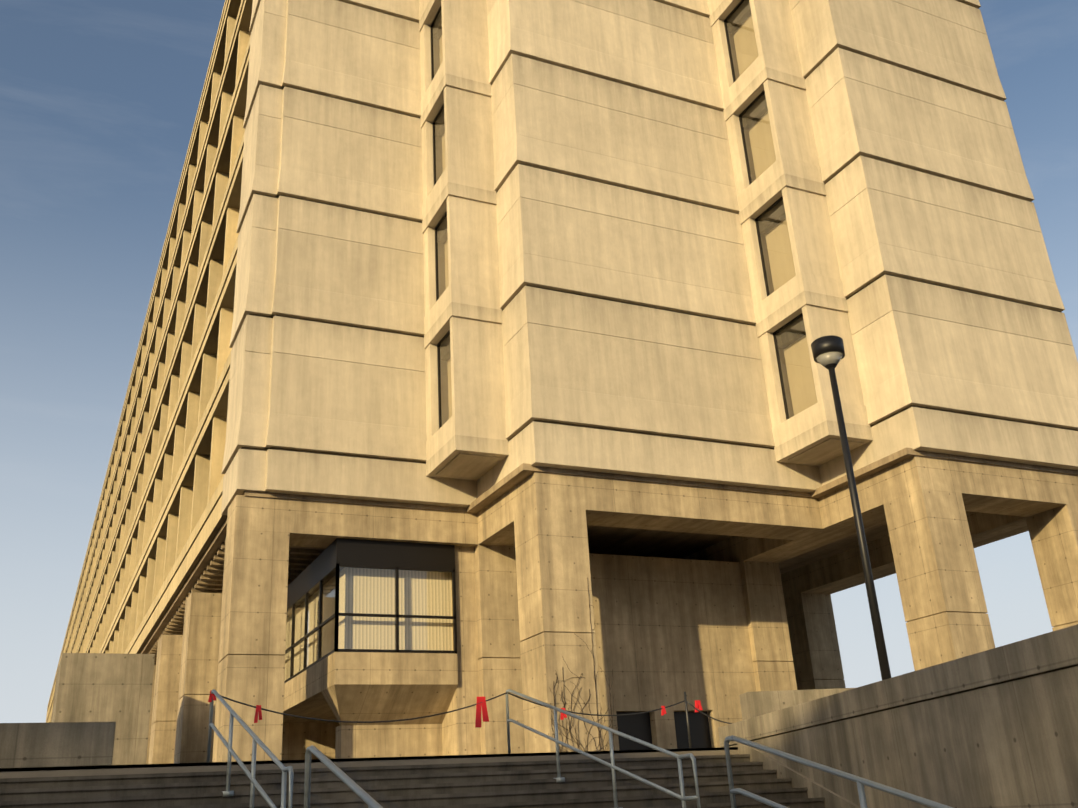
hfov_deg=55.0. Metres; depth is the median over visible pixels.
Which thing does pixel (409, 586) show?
mezzanine blinds
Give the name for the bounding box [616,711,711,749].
trash bins
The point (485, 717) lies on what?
red chain ribbons
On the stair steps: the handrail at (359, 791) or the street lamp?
the handrail at (359, 791)
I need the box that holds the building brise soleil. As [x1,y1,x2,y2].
[46,0,252,722]
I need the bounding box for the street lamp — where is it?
[811,335,890,679]
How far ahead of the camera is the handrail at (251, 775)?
11.47 m
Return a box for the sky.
[0,0,1077,722]
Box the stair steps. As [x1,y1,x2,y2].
[0,747,824,807]
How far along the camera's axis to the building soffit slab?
29.72 m
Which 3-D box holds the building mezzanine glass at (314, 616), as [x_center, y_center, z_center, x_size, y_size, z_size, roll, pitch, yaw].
[-5.268,6.575,28.923,3.050,2.120,8.470,7,-24,-24]
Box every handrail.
[206,689,293,807]
[304,745,382,807]
[505,689,700,807]
[724,735,952,807]
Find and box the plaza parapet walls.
[0,624,1077,807]
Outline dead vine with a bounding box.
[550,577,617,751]
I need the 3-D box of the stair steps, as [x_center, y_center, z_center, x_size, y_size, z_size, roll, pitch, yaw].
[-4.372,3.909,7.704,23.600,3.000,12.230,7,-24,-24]
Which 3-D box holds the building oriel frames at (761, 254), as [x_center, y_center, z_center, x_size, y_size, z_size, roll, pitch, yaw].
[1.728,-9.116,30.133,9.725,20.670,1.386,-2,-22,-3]
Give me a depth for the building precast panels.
27.68 m
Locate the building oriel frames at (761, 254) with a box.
[430,0,802,428]
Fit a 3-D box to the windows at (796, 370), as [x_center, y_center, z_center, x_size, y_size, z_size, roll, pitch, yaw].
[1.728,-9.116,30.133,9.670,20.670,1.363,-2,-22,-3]
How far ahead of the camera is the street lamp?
19.29 m
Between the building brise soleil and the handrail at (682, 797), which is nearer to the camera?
the handrail at (682, 797)
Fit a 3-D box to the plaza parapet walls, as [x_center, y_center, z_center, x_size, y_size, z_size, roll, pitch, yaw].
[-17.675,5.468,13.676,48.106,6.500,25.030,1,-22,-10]
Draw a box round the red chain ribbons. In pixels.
[208,690,702,727]
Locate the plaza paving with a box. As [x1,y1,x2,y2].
[0,747,738,778]
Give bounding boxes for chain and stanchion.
[220,692,731,747]
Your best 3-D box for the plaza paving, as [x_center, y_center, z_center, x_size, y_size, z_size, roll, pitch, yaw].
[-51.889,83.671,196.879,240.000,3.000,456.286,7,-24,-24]
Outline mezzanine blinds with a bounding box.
[284,567,452,679]
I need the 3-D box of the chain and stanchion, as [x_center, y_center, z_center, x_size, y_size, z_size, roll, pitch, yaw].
[-0.532,5.069,16.456,9.168,1.000,0.553,8,-25,-26]
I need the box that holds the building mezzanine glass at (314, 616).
[284,567,453,680]
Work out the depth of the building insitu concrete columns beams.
25.81 m
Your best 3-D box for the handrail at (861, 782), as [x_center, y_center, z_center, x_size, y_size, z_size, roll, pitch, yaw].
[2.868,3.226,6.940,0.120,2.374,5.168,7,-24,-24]
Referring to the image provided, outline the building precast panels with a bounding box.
[46,0,1077,720]
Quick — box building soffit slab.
[140,447,1077,664]
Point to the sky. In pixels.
(100, 99)
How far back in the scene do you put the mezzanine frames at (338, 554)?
25.91 m
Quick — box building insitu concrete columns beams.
[146,456,1077,763]
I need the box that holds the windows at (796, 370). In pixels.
[432,0,817,426]
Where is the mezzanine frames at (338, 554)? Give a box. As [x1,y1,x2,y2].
[284,538,456,683]
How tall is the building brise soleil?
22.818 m

